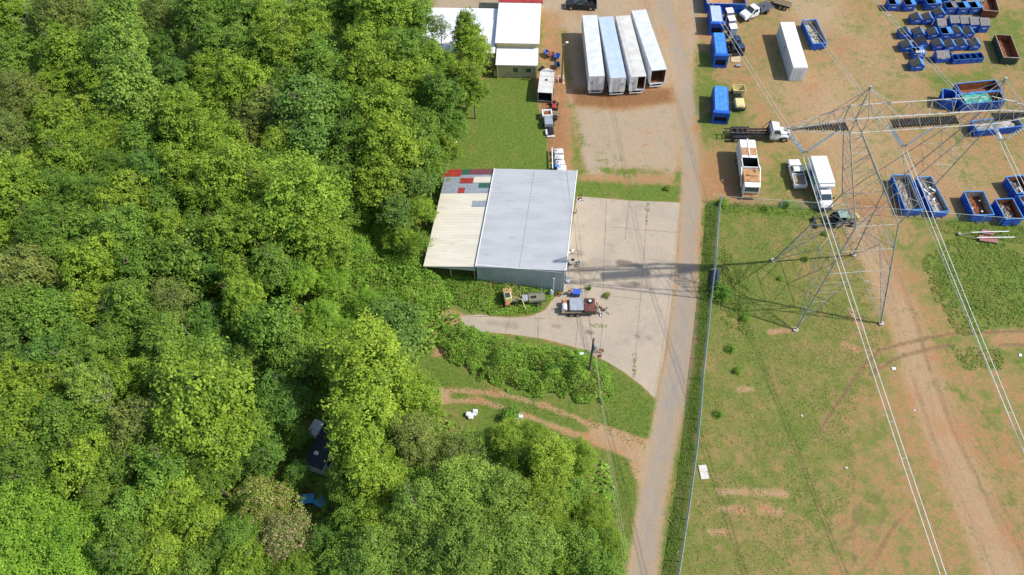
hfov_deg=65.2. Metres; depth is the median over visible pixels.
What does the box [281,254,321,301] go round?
tree
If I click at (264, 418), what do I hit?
tree
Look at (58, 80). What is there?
tree
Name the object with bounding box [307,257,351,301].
tree
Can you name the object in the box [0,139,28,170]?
tree
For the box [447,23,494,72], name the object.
tree
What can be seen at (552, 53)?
wheelbarrow
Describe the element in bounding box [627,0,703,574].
road
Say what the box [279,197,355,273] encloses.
tree
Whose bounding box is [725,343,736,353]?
bush
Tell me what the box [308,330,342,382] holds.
tree
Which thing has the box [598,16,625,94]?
semi trailer
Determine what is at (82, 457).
tree
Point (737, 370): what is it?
bush
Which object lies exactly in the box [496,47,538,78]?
shed
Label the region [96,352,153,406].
tree
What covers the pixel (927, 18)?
dumpster
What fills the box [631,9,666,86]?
semi trailer
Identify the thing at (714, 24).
compactor box
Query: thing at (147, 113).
tree
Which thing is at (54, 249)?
tree
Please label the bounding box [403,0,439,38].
tree
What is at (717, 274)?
drain pipe
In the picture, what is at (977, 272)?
field weeds
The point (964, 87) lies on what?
skip container
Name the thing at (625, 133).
gravel yard
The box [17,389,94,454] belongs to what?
tree
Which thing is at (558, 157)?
wrapped pallet
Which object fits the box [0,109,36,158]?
tree
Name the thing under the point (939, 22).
dumpster
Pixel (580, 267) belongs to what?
service wire
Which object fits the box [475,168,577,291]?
metal shed
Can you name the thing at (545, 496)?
tree
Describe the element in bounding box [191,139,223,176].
tree
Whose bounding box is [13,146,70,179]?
tree
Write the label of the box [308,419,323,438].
white shed box
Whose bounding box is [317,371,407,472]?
tree
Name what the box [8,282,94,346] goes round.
tree
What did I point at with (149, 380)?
tree
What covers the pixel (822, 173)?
box truck
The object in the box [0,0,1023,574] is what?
ground
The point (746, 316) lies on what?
bush
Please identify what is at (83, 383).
tree
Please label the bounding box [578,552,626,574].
tree
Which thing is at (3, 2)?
tree
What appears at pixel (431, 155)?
tree
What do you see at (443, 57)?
tree
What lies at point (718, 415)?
bush
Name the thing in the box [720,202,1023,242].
fence weeds
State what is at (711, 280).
drain pipe
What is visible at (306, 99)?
tree
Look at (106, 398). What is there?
dead tree
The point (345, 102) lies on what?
tree
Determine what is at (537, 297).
flat trailer
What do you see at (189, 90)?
tree
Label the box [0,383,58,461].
tree
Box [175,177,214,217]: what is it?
tree
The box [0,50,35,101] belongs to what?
tree
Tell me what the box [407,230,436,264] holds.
tree
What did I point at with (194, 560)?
tree
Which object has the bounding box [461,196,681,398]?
concrete yard
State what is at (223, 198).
tree
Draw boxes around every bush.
[499,402,524,422]
[603,291,609,299]
[664,185,670,192]
[706,280,734,306]
[714,409,723,420]
[717,197,729,207]
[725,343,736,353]
[733,366,741,376]
[740,311,751,324]
[758,204,769,213]
[779,199,791,208]
[823,230,829,237]
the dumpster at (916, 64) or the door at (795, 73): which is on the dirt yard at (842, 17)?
the dumpster at (916, 64)
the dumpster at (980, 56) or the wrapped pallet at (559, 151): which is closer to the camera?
the wrapped pallet at (559, 151)
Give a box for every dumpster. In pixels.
[884,0,900,10]
[896,26,911,38]
[898,39,912,51]
[900,0,916,11]
[907,57,924,70]
[908,12,922,24]
[909,47,925,58]
[910,26,925,39]
[912,34,927,48]
[921,0,941,10]
[921,12,933,24]
[924,26,939,39]
[929,37,944,50]
[931,6,945,19]
[932,18,946,29]
[932,50,949,62]
[938,27,953,39]
[941,1,957,14]
[943,38,956,50]
[946,15,960,26]
[950,54,959,63]
[951,25,963,38]
[954,37,968,50]
[955,1,969,14]
[957,54,965,63]
[959,16,969,27]
[961,25,974,38]
[963,53,971,63]
[966,37,981,50]
[968,1,982,13]
[969,17,979,31]
[969,53,977,62]
[975,52,984,62]
[976,17,990,32]
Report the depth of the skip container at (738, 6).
147.55 m
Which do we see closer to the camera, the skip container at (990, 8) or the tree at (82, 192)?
the tree at (82, 192)
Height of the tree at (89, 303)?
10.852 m
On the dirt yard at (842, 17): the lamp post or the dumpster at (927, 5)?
the dumpster at (927, 5)
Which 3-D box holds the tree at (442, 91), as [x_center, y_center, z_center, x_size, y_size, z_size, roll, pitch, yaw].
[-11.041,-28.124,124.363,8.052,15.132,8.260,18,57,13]
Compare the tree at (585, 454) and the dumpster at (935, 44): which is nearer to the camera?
the tree at (585, 454)
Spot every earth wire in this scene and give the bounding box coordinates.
[806,0,1023,450]
[940,8,1023,111]
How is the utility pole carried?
on the ground at (878, 526)
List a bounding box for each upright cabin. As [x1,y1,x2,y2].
[723,7,733,22]
[725,15,736,29]
[727,23,737,38]
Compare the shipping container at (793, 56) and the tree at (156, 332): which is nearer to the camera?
the tree at (156, 332)
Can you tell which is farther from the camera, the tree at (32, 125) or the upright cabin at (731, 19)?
the upright cabin at (731, 19)
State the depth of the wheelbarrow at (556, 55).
141.36 m
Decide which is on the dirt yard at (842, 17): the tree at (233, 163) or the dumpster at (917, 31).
the dumpster at (917, 31)
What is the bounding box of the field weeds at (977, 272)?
[718,234,1023,369]
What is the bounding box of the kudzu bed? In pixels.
[443,273,553,315]
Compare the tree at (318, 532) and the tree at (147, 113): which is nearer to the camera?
the tree at (318, 532)
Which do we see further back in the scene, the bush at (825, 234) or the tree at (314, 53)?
the tree at (314, 53)
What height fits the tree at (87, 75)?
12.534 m
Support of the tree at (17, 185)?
on the ground at (878, 526)
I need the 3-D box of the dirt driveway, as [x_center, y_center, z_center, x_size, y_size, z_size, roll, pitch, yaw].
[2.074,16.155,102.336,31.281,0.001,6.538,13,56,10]
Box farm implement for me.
[957,229,1014,242]
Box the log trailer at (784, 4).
[768,0,792,10]
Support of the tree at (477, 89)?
on the lawn at (506, 128)
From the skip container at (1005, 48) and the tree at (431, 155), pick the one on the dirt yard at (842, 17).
the skip container at (1005, 48)
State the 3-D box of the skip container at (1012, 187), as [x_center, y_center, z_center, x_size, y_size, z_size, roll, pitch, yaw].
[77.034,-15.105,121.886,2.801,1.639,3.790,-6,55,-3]
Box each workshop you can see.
[423,8,497,67]
[495,0,542,56]
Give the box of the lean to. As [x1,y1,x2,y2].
[423,169,493,279]
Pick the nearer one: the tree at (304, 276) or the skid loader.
the tree at (304, 276)
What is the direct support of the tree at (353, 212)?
on the ground at (878, 526)
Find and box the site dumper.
[731,85,745,110]
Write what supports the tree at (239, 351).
on the ground at (878, 526)
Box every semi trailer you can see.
[581,15,604,92]
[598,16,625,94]
[615,15,645,93]
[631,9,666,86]
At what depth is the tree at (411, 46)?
126.71 m
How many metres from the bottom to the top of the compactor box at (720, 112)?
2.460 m
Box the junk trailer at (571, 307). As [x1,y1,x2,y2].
[554,298,599,316]
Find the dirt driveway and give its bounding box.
[430,380,649,466]
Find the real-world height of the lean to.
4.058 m
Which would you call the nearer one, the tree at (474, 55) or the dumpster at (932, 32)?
the tree at (474, 55)
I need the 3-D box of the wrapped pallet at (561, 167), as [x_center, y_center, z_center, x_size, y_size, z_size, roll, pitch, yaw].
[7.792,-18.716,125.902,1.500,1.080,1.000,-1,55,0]
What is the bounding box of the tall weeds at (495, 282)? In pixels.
[330,245,603,396]
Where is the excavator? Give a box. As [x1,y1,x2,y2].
[501,287,525,308]
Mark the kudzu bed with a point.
(479, 281)
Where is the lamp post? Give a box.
[561,41,567,82]
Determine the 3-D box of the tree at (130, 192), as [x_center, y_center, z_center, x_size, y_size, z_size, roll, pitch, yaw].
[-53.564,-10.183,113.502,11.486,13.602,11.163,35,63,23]
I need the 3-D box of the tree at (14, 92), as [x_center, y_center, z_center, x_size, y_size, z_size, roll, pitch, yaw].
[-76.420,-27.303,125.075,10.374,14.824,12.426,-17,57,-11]
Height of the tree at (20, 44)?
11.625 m
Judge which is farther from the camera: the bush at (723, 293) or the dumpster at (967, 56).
the dumpster at (967, 56)
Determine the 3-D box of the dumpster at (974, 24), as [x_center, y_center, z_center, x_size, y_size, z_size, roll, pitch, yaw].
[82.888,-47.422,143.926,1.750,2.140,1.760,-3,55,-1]
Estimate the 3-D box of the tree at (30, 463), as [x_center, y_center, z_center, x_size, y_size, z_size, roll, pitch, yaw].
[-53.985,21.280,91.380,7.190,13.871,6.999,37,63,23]
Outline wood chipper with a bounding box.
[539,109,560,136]
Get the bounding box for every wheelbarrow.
[546,51,554,56]
[554,53,560,60]
[554,61,559,68]
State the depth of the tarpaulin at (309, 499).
95.23 m
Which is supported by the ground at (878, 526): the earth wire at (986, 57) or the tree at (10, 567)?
the tree at (10, 567)
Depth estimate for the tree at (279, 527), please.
85.29 m
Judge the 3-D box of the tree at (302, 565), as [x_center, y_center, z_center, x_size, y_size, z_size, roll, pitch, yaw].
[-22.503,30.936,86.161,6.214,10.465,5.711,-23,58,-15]
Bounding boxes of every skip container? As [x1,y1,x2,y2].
[703,0,746,13]
[801,19,826,50]
[889,174,923,216]
[913,176,949,217]
[938,88,956,110]
[953,79,1001,93]
[955,91,1005,110]
[960,191,994,222]
[967,118,1022,136]
[980,0,999,18]
[991,198,1023,226]
[992,34,1019,65]
[1002,175,1023,199]
[1015,195,1023,216]
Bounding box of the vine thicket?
[319,219,453,336]
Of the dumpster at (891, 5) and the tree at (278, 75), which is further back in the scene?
the dumpster at (891, 5)
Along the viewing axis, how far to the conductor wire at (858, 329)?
77.29 m
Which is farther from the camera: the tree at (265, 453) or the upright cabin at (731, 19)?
the upright cabin at (731, 19)
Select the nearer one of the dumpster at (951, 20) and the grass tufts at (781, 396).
the grass tufts at (781, 396)
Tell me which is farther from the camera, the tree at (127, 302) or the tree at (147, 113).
the tree at (147, 113)
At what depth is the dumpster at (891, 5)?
147.66 m
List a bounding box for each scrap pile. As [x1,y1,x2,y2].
[567,258,580,266]
[595,302,609,316]
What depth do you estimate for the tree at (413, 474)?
89.89 m
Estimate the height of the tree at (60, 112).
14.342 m
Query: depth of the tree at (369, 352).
88.59 m
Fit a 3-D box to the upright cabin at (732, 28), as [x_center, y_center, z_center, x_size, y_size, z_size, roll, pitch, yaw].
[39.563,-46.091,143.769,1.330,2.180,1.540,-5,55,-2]
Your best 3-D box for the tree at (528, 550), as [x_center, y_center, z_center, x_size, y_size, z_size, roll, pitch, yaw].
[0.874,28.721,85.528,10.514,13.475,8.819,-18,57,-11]
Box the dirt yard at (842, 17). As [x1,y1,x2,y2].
[687,0,1023,220]
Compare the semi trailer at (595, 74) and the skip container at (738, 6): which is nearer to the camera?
the semi trailer at (595, 74)
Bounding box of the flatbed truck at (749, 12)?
[737,0,773,20]
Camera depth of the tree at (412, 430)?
89.27 m
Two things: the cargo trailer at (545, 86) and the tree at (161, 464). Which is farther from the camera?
the cargo trailer at (545, 86)
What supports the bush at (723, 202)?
on the ground at (878, 526)
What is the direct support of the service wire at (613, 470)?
attached to the utility pole
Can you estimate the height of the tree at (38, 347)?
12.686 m
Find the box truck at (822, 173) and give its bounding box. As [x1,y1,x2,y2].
[806,156,834,210]
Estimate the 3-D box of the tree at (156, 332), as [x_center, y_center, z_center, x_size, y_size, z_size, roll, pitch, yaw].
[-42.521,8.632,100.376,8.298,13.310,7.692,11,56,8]
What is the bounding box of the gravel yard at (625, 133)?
[539,0,694,177]
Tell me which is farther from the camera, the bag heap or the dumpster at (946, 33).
the dumpster at (946, 33)
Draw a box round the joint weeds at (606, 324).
[572,203,648,376]
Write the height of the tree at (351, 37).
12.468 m
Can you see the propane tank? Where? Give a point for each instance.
(551, 292)
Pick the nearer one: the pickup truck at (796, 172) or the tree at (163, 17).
the pickup truck at (796, 172)
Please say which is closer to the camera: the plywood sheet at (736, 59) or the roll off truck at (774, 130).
the roll off truck at (774, 130)
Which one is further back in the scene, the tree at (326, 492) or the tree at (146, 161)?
the tree at (146, 161)
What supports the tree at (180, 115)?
on the ground at (878, 526)
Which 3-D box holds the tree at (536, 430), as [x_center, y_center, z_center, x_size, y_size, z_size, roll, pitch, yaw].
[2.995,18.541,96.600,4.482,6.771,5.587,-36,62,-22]
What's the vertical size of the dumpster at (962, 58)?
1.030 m
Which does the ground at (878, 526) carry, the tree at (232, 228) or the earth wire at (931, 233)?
the tree at (232, 228)
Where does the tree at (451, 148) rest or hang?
on the ground at (878, 526)
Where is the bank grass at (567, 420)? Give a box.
[415,360,652,534]
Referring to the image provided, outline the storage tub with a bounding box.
[573,289,580,296]
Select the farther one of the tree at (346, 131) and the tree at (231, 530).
the tree at (346, 131)
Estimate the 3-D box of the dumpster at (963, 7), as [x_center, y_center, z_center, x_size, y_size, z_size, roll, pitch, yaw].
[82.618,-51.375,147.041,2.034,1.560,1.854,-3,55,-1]
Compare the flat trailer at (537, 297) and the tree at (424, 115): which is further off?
the tree at (424, 115)
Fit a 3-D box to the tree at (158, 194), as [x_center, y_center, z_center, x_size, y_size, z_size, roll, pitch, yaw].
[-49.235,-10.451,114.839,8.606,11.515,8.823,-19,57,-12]
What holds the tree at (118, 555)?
on the ground at (878, 526)
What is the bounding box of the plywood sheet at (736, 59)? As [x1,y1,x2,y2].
[731,55,740,66]
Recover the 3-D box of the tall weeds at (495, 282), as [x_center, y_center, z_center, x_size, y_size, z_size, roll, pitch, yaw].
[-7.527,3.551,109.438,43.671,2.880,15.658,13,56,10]
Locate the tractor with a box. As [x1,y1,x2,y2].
[811,211,859,227]
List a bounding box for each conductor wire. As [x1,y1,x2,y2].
[707,1,939,573]
[710,0,945,573]
[791,2,1023,452]
[794,1,1023,438]
[875,2,1023,193]
[878,1,1023,183]
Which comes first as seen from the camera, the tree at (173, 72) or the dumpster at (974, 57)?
the tree at (173, 72)
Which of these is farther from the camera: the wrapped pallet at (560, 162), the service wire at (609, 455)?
the wrapped pallet at (560, 162)
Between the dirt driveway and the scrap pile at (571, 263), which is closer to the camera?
the dirt driveway
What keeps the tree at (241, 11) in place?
on the ground at (878, 526)
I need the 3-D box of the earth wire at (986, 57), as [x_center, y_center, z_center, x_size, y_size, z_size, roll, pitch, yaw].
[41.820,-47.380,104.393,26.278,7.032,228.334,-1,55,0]
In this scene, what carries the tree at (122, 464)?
on the ground at (878, 526)
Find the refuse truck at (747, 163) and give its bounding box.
[735,138,760,197]
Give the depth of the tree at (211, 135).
114.88 m
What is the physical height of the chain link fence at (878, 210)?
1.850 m
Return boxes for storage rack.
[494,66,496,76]
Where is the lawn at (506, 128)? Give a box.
[443,75,548,173]
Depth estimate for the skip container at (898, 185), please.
121.65 m
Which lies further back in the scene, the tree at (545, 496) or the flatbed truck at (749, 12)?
the flatbed truck at (749, 12)
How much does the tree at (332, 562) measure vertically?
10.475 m
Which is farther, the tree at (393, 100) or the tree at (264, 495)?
the tree at (393, 100)
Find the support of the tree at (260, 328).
on the ground at (878, 526)
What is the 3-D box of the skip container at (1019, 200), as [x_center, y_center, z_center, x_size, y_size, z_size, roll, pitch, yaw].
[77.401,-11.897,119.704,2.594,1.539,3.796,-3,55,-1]
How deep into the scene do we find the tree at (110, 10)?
127.26 m
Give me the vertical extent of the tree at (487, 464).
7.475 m
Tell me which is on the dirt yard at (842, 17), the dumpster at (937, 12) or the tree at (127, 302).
the dumpster at (937, 12)
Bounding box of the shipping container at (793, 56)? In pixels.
[776,22,807,80]
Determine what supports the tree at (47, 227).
on the ground at (878, 526)
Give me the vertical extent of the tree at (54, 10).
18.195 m
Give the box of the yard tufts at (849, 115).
[607,17,1023,213]
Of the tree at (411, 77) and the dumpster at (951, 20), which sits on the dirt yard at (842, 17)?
the dumpster at (951, 20)
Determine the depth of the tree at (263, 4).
130.65 m
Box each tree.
[0,0,27,28]
[0,0,45,62]
[0,24,43,78]
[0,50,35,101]
[0,68,52,121]
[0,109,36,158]
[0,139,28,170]
[0,147,50,237]
[0,206,28,256]
[0,241,63,294]
[0,280,41,334]
[0,319,37,362]
[0,349,44,406]
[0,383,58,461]
[0,435,59,498]
[0,471,76,567]
[0,516,50,574]
[6,354,77,416]
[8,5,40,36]
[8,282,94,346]
[11,196,74,251]
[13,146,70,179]
[15,325,75,371]
[17,115,56,151]
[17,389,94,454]
[18,495,109,573]
[24,88,78,127]
[27,0,101,43]
[28,164,86,225]
[29,94,102,148]
[31,63,72,100]
[33,236,85,293]
[35,17,96,98]
[35,533,113,574]
[37,120,108,178]
[43,325,122,385]
[45,428,123,498]
[53,197,108,249]
[55,229,130,287]
[59,358,117,417]
[62,169,122,210]
[63,280,114,329]
[66,49,110,98]
[77,400,121,445]
[79,89,115,118]
[79,477,125,520]
[83,141,138,186]
[84,14,156,80]
[84,101,134,153]
[86,372,119,425]
[86,516,150,574]
[87,165,165,227]
[89,202,158,272]
[90,0,155,74]
[91,430,151,493]
[92,314,148,368]
[95,44,171,145]
[95,276,163,333]
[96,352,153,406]
[96,482,162,542]
[103,390,160,452]
[109,112,177,157]
[109,230,173,291]
[114,83,167,126]
[119,144,178,189]
[130,519,196,574]
[132,353,181,403]
[132,438,205,502]
[134,0,187,61]
[135,466,204,539]
[138,206,194,256]
[138,307,202,368]
[139,401,203,460]
[140,181,192,219]
[143,221,220,306]
[143,275,199,334]
[144,24,185,64]
[146,330,265,462]
[148,81,214,155]
[150,52,194,90]
[152,140,203,213]
[158,82,201,128]
[167,0,229,55]
[174,490,235,550]
[174,529,221,574]
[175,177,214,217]
[178,109,254,160]
[178,205,220,244]
[180,408,271,483]
[181,298,236,339]
[183,452,242,499]
[184,47,227,92]
[189,332,236,370]
[190,14,237,68]
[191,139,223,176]
[194,73,243,129]
[194,230,244,281]
[195,135,275,203]
[200,175,258,244]
[200,201,260,262]
[203,45,274,112]
[205,511,269,567]
[211,0,277,33]
[215,535,277,574]
[216,96,267,156]
[217,253,263,291]
[219,275,269,326]
[226,20,271,65]
[227,294,301,374]
[228,337,271,381]
[232,471,304,529]
[235,429,290,484]
[237,390,279,437]
[240,198,294,258]
[242,83,289,134]
[243,0,296,45]
[244,164,279,209]
[247,368,315,431]
[248,5,309,74]
[248,241,300,303]
[253,58,303,106]
[253,503,316,566]
[254,142,355,256]
[256,122,296,166]
[256,146,287,176]
[261,326,327,383]
[269,69,345,140]
[273,547,322,574]
[275,139,316,175]
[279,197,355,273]
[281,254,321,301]
[282,0,333,45]
[282,419,313,449]
[282,456,314,491]
[285,111,342,163]
[287,30,348,84]
[293,294,341,336]
[302,522,340,561]
[304,58,355,89]
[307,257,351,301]
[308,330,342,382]
[313,0,371,38]
[313,475,342,508]
[313,530,358,574]
[316,144,369,199]
[316,307,414,409]
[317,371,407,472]
[322,78,373,127]
[322,457,365,505]
[325,110,370,167]
[326,491,367,541]
[331,315,360,339]
[334,17,403,65]
[335,30,402,98]
[335,188,372,230]
[338,493,402,550]
[340,434,409,503]
[342,522,409,574]
[343,231,378,266]
[345,105,430,175]
[348,0,423,52]
[350,75,417,135]
[351,152,414,214]
[353,286,389,321]
[360,291,428,368]
[371,190,414,230]
[379,25,439,94]
[380,224,416,250]
[382,476,446,542]
[383,516,457,574]
[386,54,436,108]
[386,408,439,469]
[387,356,445,425]
[395,463,445,495]
[399,164,439,199]
[401,103,449,141]
[402,120,452,190]
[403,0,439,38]
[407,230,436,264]
[408,193,439,229]
[414,64,467,118]
[418,35,458,76]
[420,452,500,531]
[425,13,452,44]
[425,453,472,484]
[426,428,480,463]
[428,502,515,574]
[435,133,465,168]
[439,109,471,141]
[446,57,486,108]
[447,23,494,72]
[450,5,481,63]
[458,422,493,461]
[460,73,491,118]
[468,463,543,530]
[478,456,500,477]
[482,509,570,574]
[487,416,529,459]
[491,441,538,486]
[516,473,573,529]
[519,420,549,448]
[522,429,577,493]
[528,513,582,574]
[555,475,592,520]
[561,522,617,572]
[567,435,598,481]
[569,492,615,530]
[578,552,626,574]
[592,523,629,562]
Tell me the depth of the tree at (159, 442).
88.14 m
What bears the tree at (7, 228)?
on the ground at (878, 526)
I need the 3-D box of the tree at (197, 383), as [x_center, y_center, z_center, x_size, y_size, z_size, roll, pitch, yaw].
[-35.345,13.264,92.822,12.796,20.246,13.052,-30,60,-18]
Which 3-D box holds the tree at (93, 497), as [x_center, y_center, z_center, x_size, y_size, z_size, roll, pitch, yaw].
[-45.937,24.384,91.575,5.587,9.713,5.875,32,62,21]
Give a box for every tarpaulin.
[298,493,314,505]
[313,496,327,509]
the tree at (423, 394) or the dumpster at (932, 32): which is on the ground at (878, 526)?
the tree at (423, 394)
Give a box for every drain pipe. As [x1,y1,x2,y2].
[709,269,714,293]
[713,269,719,293]
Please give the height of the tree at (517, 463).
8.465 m
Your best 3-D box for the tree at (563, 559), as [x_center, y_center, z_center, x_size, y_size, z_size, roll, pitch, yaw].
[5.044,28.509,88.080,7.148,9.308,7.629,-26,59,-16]
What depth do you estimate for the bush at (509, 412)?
101.42 m
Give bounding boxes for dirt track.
[832,187,1023,574]
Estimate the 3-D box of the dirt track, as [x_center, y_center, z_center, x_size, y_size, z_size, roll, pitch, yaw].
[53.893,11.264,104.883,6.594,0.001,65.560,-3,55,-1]
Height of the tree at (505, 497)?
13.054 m
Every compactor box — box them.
[707,6,724,34]
[710,33,728,68]
[711,86,730,124]
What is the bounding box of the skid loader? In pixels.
[726,35,744,56]
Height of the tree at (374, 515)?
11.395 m
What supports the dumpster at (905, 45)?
on the dirt yard at (842, 17)
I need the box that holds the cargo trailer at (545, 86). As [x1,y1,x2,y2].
[538,68,554,101]
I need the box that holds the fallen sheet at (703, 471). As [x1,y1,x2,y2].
[698,465,708,478]
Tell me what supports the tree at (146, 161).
on the ground at (878, 526)
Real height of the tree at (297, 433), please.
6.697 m
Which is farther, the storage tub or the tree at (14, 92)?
the tree at (14, 92)
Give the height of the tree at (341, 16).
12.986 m
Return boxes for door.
[790,68,799,80]
[797,68,806,79]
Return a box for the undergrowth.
[0,0,618,574]
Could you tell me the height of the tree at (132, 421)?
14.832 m
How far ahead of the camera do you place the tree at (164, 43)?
132.37 m
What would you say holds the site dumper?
on the dirt yard at (842, 17)
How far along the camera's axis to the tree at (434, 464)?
90.60 m
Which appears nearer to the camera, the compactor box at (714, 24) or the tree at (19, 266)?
the tree at (19, 266)
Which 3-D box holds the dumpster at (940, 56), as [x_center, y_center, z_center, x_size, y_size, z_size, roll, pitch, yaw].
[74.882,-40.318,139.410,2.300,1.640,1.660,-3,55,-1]
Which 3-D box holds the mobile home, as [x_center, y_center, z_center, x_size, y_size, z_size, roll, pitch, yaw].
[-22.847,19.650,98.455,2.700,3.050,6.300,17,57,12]
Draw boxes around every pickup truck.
[565,0,597,10]
[787,159,807,188]
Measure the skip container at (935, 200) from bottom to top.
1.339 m
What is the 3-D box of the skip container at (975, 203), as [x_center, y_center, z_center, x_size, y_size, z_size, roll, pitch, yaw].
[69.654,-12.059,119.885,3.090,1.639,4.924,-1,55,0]
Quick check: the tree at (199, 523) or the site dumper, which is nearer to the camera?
the tree at (199, 523)
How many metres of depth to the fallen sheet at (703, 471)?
97.43 m
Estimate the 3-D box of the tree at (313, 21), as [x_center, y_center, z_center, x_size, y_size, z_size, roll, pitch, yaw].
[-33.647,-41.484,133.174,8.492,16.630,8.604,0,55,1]
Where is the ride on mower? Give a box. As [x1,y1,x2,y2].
[549,100,558,110]
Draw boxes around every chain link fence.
[677,195,721,574]
[720,196,1023,226]
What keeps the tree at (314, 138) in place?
on the ground at (878, 526)
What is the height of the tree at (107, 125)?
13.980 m
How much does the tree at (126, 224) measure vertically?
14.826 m
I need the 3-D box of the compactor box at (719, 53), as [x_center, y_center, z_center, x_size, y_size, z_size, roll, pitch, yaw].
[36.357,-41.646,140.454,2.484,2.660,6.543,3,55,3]
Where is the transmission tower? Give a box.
[770,77,1023,331]
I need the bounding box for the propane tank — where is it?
[548,289,553,295]
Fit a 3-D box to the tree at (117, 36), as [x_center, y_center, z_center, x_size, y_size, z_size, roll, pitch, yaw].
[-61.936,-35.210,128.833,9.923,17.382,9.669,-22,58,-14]
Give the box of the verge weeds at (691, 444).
[663,201,718,574]
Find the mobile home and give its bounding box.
[305,418,338,475]
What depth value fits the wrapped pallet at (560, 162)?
126.09 m
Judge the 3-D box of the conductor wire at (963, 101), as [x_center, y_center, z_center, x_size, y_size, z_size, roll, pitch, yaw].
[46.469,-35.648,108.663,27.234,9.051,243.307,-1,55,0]
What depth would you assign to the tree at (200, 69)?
125.73 m
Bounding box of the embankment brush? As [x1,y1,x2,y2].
[439,321,613,404]
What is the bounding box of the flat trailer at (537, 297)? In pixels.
[512,291,545,305]
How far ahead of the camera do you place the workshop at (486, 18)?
141.60 m
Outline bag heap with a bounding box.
[466,409,477,419]
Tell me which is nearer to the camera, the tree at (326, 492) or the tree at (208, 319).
the tree at (326, 492)
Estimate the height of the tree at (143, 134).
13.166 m
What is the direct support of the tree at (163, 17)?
on the ground at (878, 526)
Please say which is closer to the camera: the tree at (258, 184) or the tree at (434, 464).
the tree at (434, 464)
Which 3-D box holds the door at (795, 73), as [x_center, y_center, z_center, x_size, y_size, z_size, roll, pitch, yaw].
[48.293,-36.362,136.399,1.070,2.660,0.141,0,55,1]
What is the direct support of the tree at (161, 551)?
on the ground at (878, 526)
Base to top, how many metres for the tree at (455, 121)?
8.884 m
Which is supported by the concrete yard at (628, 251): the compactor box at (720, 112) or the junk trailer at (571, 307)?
the junk trailer at (571, 307)
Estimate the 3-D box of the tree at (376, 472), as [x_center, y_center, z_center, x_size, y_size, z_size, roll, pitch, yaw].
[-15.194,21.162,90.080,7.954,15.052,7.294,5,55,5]
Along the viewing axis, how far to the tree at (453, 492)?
84.73 m
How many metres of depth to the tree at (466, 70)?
127.26 m
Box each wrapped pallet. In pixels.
[553,148,562,154]
[554,154,563,161]
[555,160,564,164]
[557,165,565,169]
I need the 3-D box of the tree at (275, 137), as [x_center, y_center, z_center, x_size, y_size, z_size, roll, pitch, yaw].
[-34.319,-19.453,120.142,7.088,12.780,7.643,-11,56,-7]
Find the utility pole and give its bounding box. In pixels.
[579,338,597,377]
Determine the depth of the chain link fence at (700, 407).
102.31 m
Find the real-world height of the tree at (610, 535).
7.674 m
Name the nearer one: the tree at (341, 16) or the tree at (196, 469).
the tree at (196, 469)
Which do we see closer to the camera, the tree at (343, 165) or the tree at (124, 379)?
the tree at (124, 379)
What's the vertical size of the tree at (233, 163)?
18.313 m
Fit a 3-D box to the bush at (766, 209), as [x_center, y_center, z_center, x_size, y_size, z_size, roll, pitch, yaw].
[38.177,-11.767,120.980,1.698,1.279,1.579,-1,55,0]
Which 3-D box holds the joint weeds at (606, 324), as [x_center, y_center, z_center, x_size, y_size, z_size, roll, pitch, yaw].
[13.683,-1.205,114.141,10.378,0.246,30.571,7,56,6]
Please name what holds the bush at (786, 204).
on the ground at (878, 526)
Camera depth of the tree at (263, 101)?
120.01 m
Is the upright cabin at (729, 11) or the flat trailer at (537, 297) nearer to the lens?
the flat trailer at (537, 297)
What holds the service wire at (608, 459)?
attached to the utility pole
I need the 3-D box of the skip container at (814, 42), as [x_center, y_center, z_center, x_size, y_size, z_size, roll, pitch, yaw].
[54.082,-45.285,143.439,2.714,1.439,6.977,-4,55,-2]
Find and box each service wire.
[566,172,592,340]
[594,345,630,570]
[594,346,628,574]
[594,347,625,572]
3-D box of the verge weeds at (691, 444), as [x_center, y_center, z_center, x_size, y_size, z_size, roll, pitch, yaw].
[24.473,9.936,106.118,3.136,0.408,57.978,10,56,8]
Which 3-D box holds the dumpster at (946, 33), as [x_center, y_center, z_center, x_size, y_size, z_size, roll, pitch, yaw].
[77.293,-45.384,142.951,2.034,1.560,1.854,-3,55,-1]
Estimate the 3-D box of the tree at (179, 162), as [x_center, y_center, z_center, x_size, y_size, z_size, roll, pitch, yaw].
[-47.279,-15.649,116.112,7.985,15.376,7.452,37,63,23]
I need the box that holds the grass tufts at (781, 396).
[682,212,883,574]
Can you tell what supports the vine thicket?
on the ground at (878, 526)
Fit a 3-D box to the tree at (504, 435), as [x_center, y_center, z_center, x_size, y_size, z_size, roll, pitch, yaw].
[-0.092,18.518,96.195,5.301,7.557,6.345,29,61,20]
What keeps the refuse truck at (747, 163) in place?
on the dirt yard at (842, 17)
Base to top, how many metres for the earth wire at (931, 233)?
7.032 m
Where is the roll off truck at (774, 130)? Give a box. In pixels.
[724,120,790,141]
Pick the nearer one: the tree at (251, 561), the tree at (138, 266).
the tree at (251, 561)
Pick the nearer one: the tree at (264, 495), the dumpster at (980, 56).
the tree at (264, 495)
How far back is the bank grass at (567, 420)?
102.52 m
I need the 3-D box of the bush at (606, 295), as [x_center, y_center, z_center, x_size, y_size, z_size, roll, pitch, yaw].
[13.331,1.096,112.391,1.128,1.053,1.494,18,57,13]
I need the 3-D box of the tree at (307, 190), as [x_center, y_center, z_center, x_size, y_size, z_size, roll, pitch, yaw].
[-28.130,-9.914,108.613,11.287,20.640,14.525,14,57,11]

